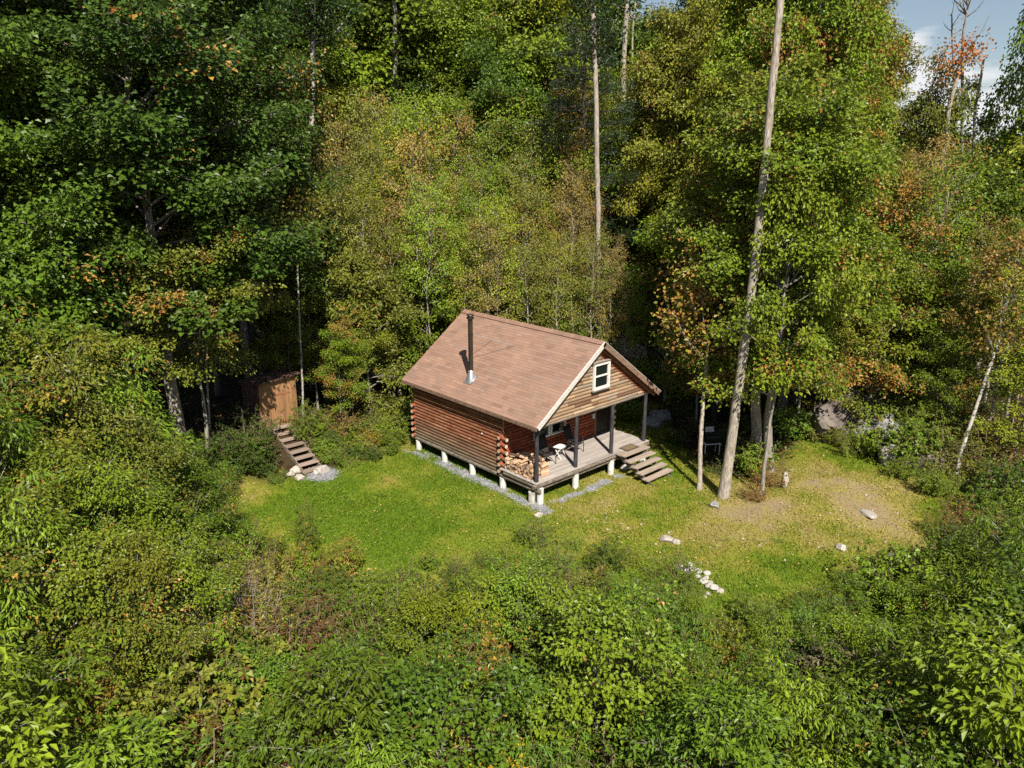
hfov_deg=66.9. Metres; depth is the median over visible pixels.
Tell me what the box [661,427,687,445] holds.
bush
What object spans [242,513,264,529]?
bush
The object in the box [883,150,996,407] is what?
birch tree
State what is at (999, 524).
bush
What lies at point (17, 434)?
sapling
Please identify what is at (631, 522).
fallen leaves
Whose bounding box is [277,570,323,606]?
bush
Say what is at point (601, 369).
window
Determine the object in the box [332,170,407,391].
birch tree
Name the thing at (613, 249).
pine tree
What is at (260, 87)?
maple tree
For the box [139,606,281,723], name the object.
bush
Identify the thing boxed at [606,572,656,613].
bush
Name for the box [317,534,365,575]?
bush
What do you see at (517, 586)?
bush
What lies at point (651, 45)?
maple sapling
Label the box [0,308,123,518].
sapling
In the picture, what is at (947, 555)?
bush
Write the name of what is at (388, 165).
birch tree
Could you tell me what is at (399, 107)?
birch tree
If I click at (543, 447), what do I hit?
porch chair
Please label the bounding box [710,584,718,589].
ring stone
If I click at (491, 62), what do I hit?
maple tree
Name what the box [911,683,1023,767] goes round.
bush
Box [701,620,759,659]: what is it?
bush
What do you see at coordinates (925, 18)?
sky
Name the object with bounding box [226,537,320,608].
bush
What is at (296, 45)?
maple tree
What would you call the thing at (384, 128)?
birch tree
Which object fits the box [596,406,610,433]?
door
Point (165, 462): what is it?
bush
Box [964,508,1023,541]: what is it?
bush
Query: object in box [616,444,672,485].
porch steps
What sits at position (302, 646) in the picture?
bush
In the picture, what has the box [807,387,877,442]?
boulder
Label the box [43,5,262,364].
maple tree
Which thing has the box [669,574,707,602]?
bush
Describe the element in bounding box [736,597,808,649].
bush
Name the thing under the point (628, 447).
doormat
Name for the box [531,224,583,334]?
birch tree
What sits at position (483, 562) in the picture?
bush
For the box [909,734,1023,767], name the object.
bush
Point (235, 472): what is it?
bush
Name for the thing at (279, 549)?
bush
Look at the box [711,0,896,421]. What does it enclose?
maple tree
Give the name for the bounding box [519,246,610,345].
maple sapling
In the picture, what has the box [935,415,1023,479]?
bush
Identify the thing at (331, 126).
birch tree
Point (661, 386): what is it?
bush
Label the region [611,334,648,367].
boulder
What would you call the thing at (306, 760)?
bush
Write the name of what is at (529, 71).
maple tree
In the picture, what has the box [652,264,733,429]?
maple sapling
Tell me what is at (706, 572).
ring stone
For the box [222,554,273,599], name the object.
bush
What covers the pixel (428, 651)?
bush
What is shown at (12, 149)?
maple tree
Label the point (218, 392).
maple sapling
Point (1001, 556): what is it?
bush
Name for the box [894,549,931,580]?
bush
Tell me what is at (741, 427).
bush
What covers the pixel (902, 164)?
maple tree
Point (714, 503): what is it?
rock
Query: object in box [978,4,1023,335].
maple sapling
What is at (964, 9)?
dead tree
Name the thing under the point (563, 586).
bush
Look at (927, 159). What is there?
birch tree
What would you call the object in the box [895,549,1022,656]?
bush
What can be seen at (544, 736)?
bush
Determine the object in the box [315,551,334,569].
bush
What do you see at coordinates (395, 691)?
bush
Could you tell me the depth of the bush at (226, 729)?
16.30 m
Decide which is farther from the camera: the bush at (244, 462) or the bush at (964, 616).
the bush at (244, 462)
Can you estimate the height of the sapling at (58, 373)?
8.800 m
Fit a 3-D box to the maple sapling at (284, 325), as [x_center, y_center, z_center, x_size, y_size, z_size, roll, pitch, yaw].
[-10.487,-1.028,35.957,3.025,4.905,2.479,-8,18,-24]
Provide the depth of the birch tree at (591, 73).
49.27 m
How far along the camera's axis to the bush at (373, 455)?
33.93 m
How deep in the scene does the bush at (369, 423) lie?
35.98 m
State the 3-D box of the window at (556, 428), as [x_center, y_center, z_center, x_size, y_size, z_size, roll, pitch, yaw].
[1.941,1.653,32.732,0.880,0.880,0.100,-15,22,-41]
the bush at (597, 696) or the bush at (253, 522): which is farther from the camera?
the bush at (253, 522)
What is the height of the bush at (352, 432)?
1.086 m
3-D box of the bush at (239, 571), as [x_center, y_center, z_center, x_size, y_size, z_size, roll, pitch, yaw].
[-9.040,5.902,22.194,4.053,2.746,4.485,-9,19,-27]
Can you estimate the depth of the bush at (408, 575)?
23.47 m
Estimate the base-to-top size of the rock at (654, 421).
0.672 m
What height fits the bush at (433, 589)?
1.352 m
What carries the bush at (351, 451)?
on the ground at (229, 397)
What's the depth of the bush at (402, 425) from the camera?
36.84 m
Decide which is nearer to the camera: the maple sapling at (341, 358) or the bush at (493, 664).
the bush at (493, 664)
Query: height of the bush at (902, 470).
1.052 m
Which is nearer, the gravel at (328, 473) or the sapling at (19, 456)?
the sapling at (19, 456)
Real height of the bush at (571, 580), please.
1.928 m
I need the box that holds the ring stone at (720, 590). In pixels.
[716,587,723,593]
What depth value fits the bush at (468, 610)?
20.67 m
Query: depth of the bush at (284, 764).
17.12 m
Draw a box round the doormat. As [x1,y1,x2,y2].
[619,444,638,450]
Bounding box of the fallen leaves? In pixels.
[241,401,958,613]
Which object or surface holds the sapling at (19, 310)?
on the ground at (229, 397)
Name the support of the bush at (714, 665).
on the ground at (229, 397)
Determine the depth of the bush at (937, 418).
33.57 m
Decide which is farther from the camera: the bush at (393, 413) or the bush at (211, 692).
the bush at (393, 413)
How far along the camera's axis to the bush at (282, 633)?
20.52 m
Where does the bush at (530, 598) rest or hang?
on the ground at (229, 397)
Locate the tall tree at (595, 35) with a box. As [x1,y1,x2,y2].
[544,0,651,339]
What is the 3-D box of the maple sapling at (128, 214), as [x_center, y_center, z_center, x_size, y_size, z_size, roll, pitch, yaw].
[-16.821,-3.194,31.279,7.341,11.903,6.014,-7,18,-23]
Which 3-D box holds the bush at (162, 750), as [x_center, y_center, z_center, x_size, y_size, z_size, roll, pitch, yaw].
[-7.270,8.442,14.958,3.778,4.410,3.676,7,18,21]
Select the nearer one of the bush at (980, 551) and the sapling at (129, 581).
the sapling at (129, 581)
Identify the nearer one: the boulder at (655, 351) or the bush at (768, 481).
the bush at (768, 481)
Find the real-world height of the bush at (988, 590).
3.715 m
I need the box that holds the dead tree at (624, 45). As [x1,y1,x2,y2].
[609,0,638,333]
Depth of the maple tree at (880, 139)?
40.26 m
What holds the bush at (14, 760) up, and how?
on the ground at (229, 397)
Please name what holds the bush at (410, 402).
on the ground at (229, 397)
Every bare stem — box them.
[205,323,210,436]
[710,370,717,422]
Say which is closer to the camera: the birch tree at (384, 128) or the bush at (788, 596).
the bush at (788, 596)
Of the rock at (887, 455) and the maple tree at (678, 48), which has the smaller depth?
the rock at (887, 455)
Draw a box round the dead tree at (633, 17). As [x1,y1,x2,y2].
[627,1,640,325]
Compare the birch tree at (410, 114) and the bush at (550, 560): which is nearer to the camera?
the bush at (550, 560)
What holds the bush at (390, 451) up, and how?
on the ground at (229, 397)
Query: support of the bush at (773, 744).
on the ground at (229, 397)
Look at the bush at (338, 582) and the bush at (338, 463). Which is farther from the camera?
the bush at (338, 463)
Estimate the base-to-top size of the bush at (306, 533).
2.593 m
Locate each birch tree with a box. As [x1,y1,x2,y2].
[242,181,349,414]
[270,120,341,391]
[273,171,322,397]
[296,78,359,294]
[296,184,351,402]
[300,138,360,388]
[307,172,380,411]
[315,87,381,242]
[315,102,366,366]
[323,80,397,256]
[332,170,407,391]
[333,127,405,389]
[340,28,380,298]
[341,81,403,266]
[347,138,417,392]
[356,101,424,362]
[363,205,420,410]
[373,110,452,351]
[376,97,450,359]
[384,82,471,338]
[385,88,434,347]
[390,168,469,346]
[399,140,463,337]
[414,94,493,302]
[424,75,473,325]
[433,158,490,314]
[437,95,494,307]
[441,214,491,319]
[442,148,521,306]
[448,110,520,259]
[450,214,519,319]
[462,188,530,320]
[466,81,538,310]
[488,115,557,304]
[491,141,560,320]
[495,181,560,323]
[500,106,583,284]
[506,231,551,327]
[513,91,569,255]
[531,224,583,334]
[536,154,600,333]
[541,62,613,316]
[541,63,620,305]
[542,121,602,319]
[557,184,612,336]
[560,85,645,326]
[560,220,616,343]
[563,83,620,335]
[579,69,645,342]
[585,229,635,343]
[605,260,647,408]
[611,78,671,349]
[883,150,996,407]
[884,126,969,382]
[910,179,983,393]
[919,129,1004,368]
[948,223,1023,476]
[949,208,1018,416]
[966,250,1023,455]
[971,217,1023,399]
[992,199,1023,417]
[999,256,1023,434]
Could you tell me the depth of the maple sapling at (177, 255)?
28.06 m
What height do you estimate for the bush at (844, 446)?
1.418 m
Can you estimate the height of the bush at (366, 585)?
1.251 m
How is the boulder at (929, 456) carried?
on the ground at (229, 397)
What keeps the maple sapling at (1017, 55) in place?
on the ground at (229, 397)
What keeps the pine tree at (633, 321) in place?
on the ground at (229, 397)
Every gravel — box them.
[304,467,338,481]
[405,451,620,514]
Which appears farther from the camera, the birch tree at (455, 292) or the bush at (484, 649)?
the birch tree at (455, 292)
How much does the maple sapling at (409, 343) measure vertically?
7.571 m
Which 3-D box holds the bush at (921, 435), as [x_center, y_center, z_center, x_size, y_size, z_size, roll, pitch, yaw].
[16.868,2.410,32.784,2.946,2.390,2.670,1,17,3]
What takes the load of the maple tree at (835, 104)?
on the ground at (229, 397)
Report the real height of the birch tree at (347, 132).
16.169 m
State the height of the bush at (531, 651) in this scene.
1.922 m
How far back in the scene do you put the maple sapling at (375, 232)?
44.35 m
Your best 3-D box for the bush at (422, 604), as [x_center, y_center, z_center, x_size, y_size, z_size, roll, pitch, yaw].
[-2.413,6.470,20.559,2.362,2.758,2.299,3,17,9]
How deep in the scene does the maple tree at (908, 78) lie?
57.25 m
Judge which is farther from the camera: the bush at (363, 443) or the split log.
the bush at (363, 443)
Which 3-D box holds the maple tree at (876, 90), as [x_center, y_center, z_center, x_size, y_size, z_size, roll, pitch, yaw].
[15.205,-8.318,38.950,6.040,19.253,6.227,-1,17,-3]
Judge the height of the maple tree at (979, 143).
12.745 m
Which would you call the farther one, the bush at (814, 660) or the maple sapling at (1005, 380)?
the maple sapling at (1005, 380)
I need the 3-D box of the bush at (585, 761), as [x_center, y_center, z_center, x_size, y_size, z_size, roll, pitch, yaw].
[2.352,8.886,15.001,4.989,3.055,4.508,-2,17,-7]
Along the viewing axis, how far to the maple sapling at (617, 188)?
46.87 m
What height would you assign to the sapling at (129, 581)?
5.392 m
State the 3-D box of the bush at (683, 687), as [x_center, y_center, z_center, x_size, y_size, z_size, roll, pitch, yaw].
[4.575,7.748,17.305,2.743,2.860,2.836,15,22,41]
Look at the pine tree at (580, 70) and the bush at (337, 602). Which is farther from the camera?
the pine tree at (580, 70)
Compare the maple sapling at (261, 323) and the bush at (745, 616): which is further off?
the maple sapling at (261, 323)
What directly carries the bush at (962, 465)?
on the ground at (229, 397)
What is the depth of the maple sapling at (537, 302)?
40.95 m
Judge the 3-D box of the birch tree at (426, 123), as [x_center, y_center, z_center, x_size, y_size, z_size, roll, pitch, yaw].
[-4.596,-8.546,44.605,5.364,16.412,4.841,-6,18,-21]
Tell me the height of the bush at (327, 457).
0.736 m
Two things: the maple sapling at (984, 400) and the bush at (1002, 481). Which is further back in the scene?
the maple sapling at (984, 400)
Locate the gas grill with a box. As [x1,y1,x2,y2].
[703,426,720,454]
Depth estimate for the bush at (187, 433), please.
30.35 m
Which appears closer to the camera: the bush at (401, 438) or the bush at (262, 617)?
the bush at (262, 617)
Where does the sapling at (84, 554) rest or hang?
on the ground at (229, 397)
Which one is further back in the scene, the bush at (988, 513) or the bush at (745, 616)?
the bush at (988, 513)
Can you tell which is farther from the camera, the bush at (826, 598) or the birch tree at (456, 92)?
the birch tree at (456, 92)
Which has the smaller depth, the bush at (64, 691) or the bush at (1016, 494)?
the bush at (64, 691)
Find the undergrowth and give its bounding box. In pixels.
[1,290,1023,767]
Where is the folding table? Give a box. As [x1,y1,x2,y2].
[553,444,566,458]
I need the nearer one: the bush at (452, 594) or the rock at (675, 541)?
the bush at (452, 594)
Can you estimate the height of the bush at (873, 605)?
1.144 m
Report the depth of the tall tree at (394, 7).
47.90 m
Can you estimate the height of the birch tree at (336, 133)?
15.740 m
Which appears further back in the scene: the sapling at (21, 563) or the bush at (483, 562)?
the bush at (483, 562)
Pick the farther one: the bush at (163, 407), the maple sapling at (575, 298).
the maple sapling at (575, 298)
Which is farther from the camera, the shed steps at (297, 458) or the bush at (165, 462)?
the shed steps at (297, 458)
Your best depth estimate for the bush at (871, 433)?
33.90 m
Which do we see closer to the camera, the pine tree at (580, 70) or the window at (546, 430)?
the window at (546, 430)
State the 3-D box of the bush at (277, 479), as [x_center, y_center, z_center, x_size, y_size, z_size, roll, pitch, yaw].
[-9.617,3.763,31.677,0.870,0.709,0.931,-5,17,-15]
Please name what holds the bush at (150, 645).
on the ground at (229, 397)
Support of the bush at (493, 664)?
on the ground at (229, 397)
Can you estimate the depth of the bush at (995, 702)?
14.71 m
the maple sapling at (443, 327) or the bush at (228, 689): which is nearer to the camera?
the bush at (228, 689)
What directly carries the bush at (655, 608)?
on the ground at (229, 397)
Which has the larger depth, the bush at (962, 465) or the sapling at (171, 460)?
the bush at (962, 465)
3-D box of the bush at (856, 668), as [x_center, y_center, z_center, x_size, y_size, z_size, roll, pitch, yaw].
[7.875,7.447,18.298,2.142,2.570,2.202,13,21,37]
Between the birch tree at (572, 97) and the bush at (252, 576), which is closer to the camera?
the bush at (252, 576)
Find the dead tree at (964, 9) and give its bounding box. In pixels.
[954,0,990,287]
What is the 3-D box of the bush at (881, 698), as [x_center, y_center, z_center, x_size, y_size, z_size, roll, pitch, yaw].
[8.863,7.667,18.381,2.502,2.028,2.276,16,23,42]
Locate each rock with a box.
[286,470,295,476]
[290,466,300,473]
[294,474,304,480]
[313,465,328,474]
[535,512,542,517]
[620,462,632,469]
[641,416,661,427]
[649,410,670,420]
[660,535,673,542]
[672,539,680,544]
[709,500,718,508]
[781,472,788,487]
[836,543,846,551]
[859,509,876,518]
[878,444,904,465]
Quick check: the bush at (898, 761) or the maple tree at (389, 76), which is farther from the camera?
the maple tree at (389, 76)
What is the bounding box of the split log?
[540,462,548,467]
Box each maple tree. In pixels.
[0,0,122,446]
[0,0,215,290]
[0,0,327,443]
[0,79,163,425]
[0,111,67,379]
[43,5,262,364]
[79,0,320,365]
[127,0,360,378]
[215,0,364,332]
[266,44,376,323]
[270,7,357,159]
[315,0,461,178]
[337,53,462,333]
[356,15,475,321]
[370,0,535,295]
[429,32,566,258]
[441,0,601,306]
[469,54,604,258]
[483,0,620,157]
[565,0,671,301]
[587,13,671,307]
[610,0,726,364]
[641,40,895,461]
[645,0,833,410]
[647,0,724,201]
[654,0,738,184]
[668,71,915,474]
[686,0,874,402]
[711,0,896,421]
[792,42,902,403]
[798,0,912,324]
[842,158,928,386]
[855,0,907,144]
[859,88,895,228]
[877,17,927,167]
[878,147,917,222]
[932,133,992,202]
[965,126,1017,177]
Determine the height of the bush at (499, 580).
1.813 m
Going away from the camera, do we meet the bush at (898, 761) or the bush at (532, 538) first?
the bush at (898, 761)
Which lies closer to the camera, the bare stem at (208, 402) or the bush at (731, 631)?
the bush at (731, 631)
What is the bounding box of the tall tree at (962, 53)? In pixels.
[927,24,1003,355]
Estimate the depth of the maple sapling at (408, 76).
48.94 m
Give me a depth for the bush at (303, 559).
24.89 m
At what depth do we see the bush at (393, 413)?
37.60 m
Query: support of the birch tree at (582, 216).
on the ground at (229, 397)
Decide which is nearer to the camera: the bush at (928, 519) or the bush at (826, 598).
the bush at (826, 598)
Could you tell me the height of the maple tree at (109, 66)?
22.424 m
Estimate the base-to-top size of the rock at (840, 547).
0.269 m
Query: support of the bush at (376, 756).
on the ground at (229, 397)
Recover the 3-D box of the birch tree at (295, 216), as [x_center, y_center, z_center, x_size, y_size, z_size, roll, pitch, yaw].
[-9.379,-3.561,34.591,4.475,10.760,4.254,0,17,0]
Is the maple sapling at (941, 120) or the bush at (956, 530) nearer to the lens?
the bush at (956, 530)
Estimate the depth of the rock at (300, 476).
31.95 m
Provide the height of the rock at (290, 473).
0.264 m
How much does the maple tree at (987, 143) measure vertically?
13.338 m
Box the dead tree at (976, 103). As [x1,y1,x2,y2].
[966,36,983,281]
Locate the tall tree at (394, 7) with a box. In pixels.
[392,0,416,119]
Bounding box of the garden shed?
[237,369,299,430]
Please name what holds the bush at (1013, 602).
on the ground at (229, 397)
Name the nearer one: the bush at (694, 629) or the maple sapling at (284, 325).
the bush at (694, 629)
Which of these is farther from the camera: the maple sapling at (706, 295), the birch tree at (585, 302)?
the birch tree at (585, 302)
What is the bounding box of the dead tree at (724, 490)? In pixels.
[717,0,783,499]
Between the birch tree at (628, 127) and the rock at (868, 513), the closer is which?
the rock at (868, 513)
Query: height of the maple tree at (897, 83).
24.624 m
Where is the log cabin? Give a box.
[401,309,660,504]
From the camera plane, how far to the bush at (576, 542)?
26.47 m
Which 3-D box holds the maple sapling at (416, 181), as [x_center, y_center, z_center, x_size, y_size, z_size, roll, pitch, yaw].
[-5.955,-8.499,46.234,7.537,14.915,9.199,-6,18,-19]
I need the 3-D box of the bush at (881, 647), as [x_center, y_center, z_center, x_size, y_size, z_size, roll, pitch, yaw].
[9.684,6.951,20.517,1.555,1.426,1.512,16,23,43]
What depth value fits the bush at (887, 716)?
18.52 m
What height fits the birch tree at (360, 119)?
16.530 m
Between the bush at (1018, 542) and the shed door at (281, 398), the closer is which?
the bush at (1018, 542)
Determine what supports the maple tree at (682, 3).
on the ground at (229, 397)
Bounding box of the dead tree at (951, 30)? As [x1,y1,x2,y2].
[943,1,970,283]
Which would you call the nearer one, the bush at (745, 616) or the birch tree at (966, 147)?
the bush at (745, 616)
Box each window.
[533,426,549,440]
[550,421,565,435]
[591,358,611,392]
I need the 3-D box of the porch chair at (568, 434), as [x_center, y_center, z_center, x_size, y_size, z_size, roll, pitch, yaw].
[2.573,2.335,32.635,0.750,1.121,0.620,12,21,35]
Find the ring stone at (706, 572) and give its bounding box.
[703,570,710,575]
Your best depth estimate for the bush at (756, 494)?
30.36 m
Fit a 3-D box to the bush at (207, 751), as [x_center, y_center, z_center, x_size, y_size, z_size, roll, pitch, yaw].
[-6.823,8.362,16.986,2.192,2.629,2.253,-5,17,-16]
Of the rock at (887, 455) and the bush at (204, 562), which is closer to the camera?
the bush at (204, 562)
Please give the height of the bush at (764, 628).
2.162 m
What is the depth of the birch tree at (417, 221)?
37.35 m
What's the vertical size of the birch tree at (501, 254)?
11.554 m
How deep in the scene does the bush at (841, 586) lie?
21.62 m
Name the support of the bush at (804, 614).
on the ground at (229, 397)
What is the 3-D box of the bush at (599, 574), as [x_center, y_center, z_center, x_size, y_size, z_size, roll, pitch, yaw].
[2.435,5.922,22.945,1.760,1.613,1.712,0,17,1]
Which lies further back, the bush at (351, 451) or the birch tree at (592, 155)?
the birch tree at (592, 155)
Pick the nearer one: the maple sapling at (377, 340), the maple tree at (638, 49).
the maple sapling at (377, 340)
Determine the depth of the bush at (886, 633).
17.90 m
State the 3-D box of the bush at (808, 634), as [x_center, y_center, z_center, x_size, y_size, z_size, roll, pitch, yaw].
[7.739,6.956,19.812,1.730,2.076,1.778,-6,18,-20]
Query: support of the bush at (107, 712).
on the ground at (229, 397)
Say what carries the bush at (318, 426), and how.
on the ground at (229, 397)
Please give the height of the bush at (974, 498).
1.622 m
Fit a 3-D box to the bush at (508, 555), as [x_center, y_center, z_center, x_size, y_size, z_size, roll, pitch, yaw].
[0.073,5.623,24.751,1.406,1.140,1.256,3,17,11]
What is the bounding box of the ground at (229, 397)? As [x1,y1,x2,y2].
[1,167,1023,767]
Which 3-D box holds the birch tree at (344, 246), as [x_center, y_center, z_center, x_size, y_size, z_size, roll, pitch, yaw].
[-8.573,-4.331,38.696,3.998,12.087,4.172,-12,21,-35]
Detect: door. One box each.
[272,388,291,425]
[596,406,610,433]
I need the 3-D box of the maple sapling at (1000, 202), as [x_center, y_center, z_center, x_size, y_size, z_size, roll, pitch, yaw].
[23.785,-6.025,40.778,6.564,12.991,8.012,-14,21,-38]
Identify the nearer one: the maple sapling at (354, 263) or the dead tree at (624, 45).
the maple sapling at (354, 263)
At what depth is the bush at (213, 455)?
31.01 m
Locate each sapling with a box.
[0,163,163,463]
[0,258,69,430]
[0,286,160,551]
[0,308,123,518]
[0,318,184,564]
[0,350,82,507]
[0,361,123,654]
[0,386,54,601]
[0,432,157,649]
[0,456,152,766]
[0,480,97,729]
[13,522,210,733]
[31,440,194,656]
[50,175,187,413]
[55,343,212,535]
[65,522,210,729]
[80,221,301,459]
[83,404,216,553]
[85,472,213,611]
[126,520,249,696]
[133,160,280,395]
[143,441,243,564]
[174,140,335,383]
[188,458,255,559]
[224,260,336,400]
[235,2,387,300]
[251,313,318,383]
[272,272,338,407]
[303,170,424,348]
[308,287,398,416]
[313,315,372,425]
[315,248,428,421]
[317,44,427,298]
[331,0,467,155]
[339,0,519,326]
[355,110,476,328]
[357,266,422,395]
[377,261,460,392]
[397,194,510,349]
[427,106,554,312]
[435,0,550,311]
[448,250,521,322]
[461,24,611,317]
[487,146,607,333]
[505,264,568,331]
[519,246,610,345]
[555,79,630,319]
[566,89,694,344]
[567,82,668,341]
[603,16,721,333]
[614,214,717,403]
[650,224,801,490]
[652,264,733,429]
[706,126,883,496]
[756,249,866,425]
[811,258,900,409]
[815,252,941,428]
[834,174,964,392]
[858,216,1003,408]
[871,254,974,412]
[886,42,984,244]
[886,89,998,332]
[902,140,1023,386]
[909,308,987,431]
[910,130,1023,376]
[935,280,1023,425]
[955,150,1023,312]
[965,329,1023,464]
[970,114,1023,347]
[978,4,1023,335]
[1008,50,1023,360]
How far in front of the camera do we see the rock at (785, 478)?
31.29 m
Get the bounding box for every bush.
[0,584,73,717]
[0,626,143,767]
[0,627,191,767]
[11,636,121,753]
[30,614,239,767]
[36,509,244,667]
[56,659,163,755]
[56,710,228,767]
[104,604,199,685]
[108,636,288,760]
[109,406,165,427]
[120,684,252,767]
[122,419,194,469]
[131,537,269,634]
[133,400,166,424]
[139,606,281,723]
[142,446,197,483]
[147,505,236,572]
[156,442,207,471]
[156,710,245,767]
[165,498,242,551]
[185,667,278,749]
[186,594,294,676]
[191,423,241,469]
[200,598,270,649]
[201,401,285,456]
[205,556,278,628]
[206,572,308,657]
[208,456,242,486]
[208,631,446,767]
[214,626,325,742]
[217,440,262,473]
[219,513,264,568]
[219,686,341,767]
[220,479,244,498]
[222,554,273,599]
[223,602,354,717]
[225,740,315,767]
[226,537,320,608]
[230,421,279,466]
[230,612,305,678]
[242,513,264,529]
[249,450,281,476]
[263,574,323,621]
[265,588,363,657]
[266,535,287,557]
[267,469,286,485]
[267,741,375,767]
[273,662,344,767]
[276,541,319,577]
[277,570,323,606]
[285,396,321,442]
[290,491,321,555]
[290,637,376,736]
[299,409,338,436]
[308,435,336,455]
[308,617,390,722]
[311,563,357,599]
[313,584,362,631]
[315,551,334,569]
[316,446,340,463]
[317,428,343,446]
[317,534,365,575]
[319,402,366,436]
[319,710,440,767]
[324,437,347,457]
[332,452,349,466]
[335,420,358,444]
[341,455,359,467]
[341,579,431,658]
[342,569,397,616]
[343,445,365,460]
[347,570,395,613]
[348,384,400,418]
[348,432,368,452]
[352,408,383,434]
[352,612,559,767]
[355,424,382,447]
[362,445,385,461]
[364,552,423,609]
[367,410,401,439]
[368,428,391,446]
[372,401,413,424]
[372,696,469,767]
[381,572,464,677]
[384,390,414,420]
[384,428,410,445]
[384,442,400,455]
[386,410,413,436]
[387,567,414,588]
[390,625,456,683]
[398,578,450,633]
[414,548,441,571]
[424,720,535,767]
[433,552,488,583]
[435,569,491,634]
[443,568,515,657]
[447,630,510,698]
[451,627,509,675]
[456,661,597,767]
[470,545,498,570]
[470,558,529,619]
[480,545,566,650]
[489,694,598,767]
[492,541,532,574]
[496,620,590,705]
[509,509,570,549]
[517,572,693,764]
[518,564,578,624]
[520,536,586,584]
[525,562,633,633]
[531,569,631,653]
[536,751,589,767]
[546,698,710,767]
[553,657,622,725]
[564,532,590,552]
[567,560,618,602]
[571,740,684,767]
[576,659,637,723]
[585,532,634,576]
[592,565,656,649]
[598,666,826,767]
[604,665,720,767]
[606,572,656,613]
[614,541,647,567]
[615,400,642,420]
[615,635,721,722]
[633,544,709,591]
[638,580,691,628]
[639,566,675,596]
[641,618,711,682]
[649,569,701,605]
[652,639,787,767]
[653,377,678,392]
[655,604,722,666]
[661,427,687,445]
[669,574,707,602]
[669,589,710,634]
[676,415,715,435]
[677,585,716,610]
[681,642,769,731]
[683,605,753,671]
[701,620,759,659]
[706,421,747,446]
[716,637,871,767]
[722,631,812,715]
[728,414,750,433]
[730,590,773,632]
[734,438,779,477]
[734,597,800,674]
[735,482,773,502]
[735,729,840,767]
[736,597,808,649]
[745,457,797,488]
[759,716,831,767]
[761,400,815,441]
[771,581,837,662]
[773,649,923,767]
[776,619,853,689]
[780,620,940,746]
[784,587,820,621]
[793,586,851,638]
[796,640,889,759]
[799,411,843,442]
[804,566,878,629]
[804,604,891,677]
[818,741,893,767]
[823,423,855,445]
[825,614,890,663]
[835,427,874,457]
[837,674,1023,767]
[839,604,992,767]
[842,537,967,615]
[844,418,894,455]
[844,592,1023,767]
[852,559,897,600]
[854,685,994,767]
[856,663,916,739]
[860,585,903,623]
[861,374,943,427]
[861,618,906,666]
[868,651,956,724]
[869,569,961,644]
[873,412,954,471]
[876,538,923,571]
[883,573,941,644]
[885,453,922,480]
[886,571,939,613]
[893,400,974,450]
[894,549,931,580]
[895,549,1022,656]
[896,455,937,478]
[904,423,1000,480]
[909,575,1023,706]
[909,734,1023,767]
[910,465,951,496]
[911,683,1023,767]
[919,516,1010,615]
[919,528,978,563]
[921,508,959,540]
[928,466,965,498]
[930,569,1023,671]
[931,494,991,527]
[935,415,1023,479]
[936,502,1023,593]
[937,515,1000,552]
[939,509,1009,547]
[946,531,1019,581]
[948,410,1023,466]
[954,628,1019,699]
[956,540,1023,718]
[956,555,1020,601]
[960,482,1016,516]
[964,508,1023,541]
[964,531,1023,584]
[970,455,1023,506]
[970,507,1022,545]
[987,476,1023,521]
[1000,520,1023,561]
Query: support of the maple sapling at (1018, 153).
on the ground at (229, 397)
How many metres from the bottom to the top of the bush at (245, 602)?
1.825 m
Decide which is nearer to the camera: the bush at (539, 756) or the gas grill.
the bush at (539, 756)
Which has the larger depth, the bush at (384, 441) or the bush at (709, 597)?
the bush at (384, 441)
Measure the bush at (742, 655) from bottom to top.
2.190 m
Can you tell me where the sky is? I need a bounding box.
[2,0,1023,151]
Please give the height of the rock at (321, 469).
0.432 m
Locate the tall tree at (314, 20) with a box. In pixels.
[271,0,377,336]
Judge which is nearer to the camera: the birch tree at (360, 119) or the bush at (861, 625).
the bush at (861, 625)
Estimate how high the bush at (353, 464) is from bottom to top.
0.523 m
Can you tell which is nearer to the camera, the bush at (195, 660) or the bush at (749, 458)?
the bush at (195, 660)
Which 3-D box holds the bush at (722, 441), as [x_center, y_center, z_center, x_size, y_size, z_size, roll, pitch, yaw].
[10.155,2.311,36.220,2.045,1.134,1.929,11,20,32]
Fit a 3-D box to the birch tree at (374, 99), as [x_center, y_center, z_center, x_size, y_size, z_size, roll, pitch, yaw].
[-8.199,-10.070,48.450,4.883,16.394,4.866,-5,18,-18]
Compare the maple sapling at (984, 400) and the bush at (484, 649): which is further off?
the maple sapling at (984, 400)
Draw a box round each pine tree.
[505,12,667,334]
[584,171,661,335]
[601,202,665,327]
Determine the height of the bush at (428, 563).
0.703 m
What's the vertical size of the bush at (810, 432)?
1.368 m
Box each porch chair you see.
[539,433,555,463]
[563,424,583,451]
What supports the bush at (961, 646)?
on the ground at (229, 397)
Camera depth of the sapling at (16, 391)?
24.55 m
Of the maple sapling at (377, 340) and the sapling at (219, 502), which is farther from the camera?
the maple sapling at (377, 340)
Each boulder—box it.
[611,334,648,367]
[647,348,664,364]
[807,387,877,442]
[854,411,901,443]
[900,449,952,472]
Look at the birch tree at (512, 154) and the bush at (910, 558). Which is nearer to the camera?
the bush at (910, 558)
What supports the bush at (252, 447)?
on the ground at (229, 397)
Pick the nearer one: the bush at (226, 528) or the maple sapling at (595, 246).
the bush at (226, 528)
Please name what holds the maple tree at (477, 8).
on the ground at (229, 397)
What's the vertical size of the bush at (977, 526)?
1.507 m
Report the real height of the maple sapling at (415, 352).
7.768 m
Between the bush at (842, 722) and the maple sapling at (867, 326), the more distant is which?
the maple sapling at (867, 326)
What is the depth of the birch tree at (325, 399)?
39.91 m
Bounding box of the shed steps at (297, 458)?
[272,423,320,475]

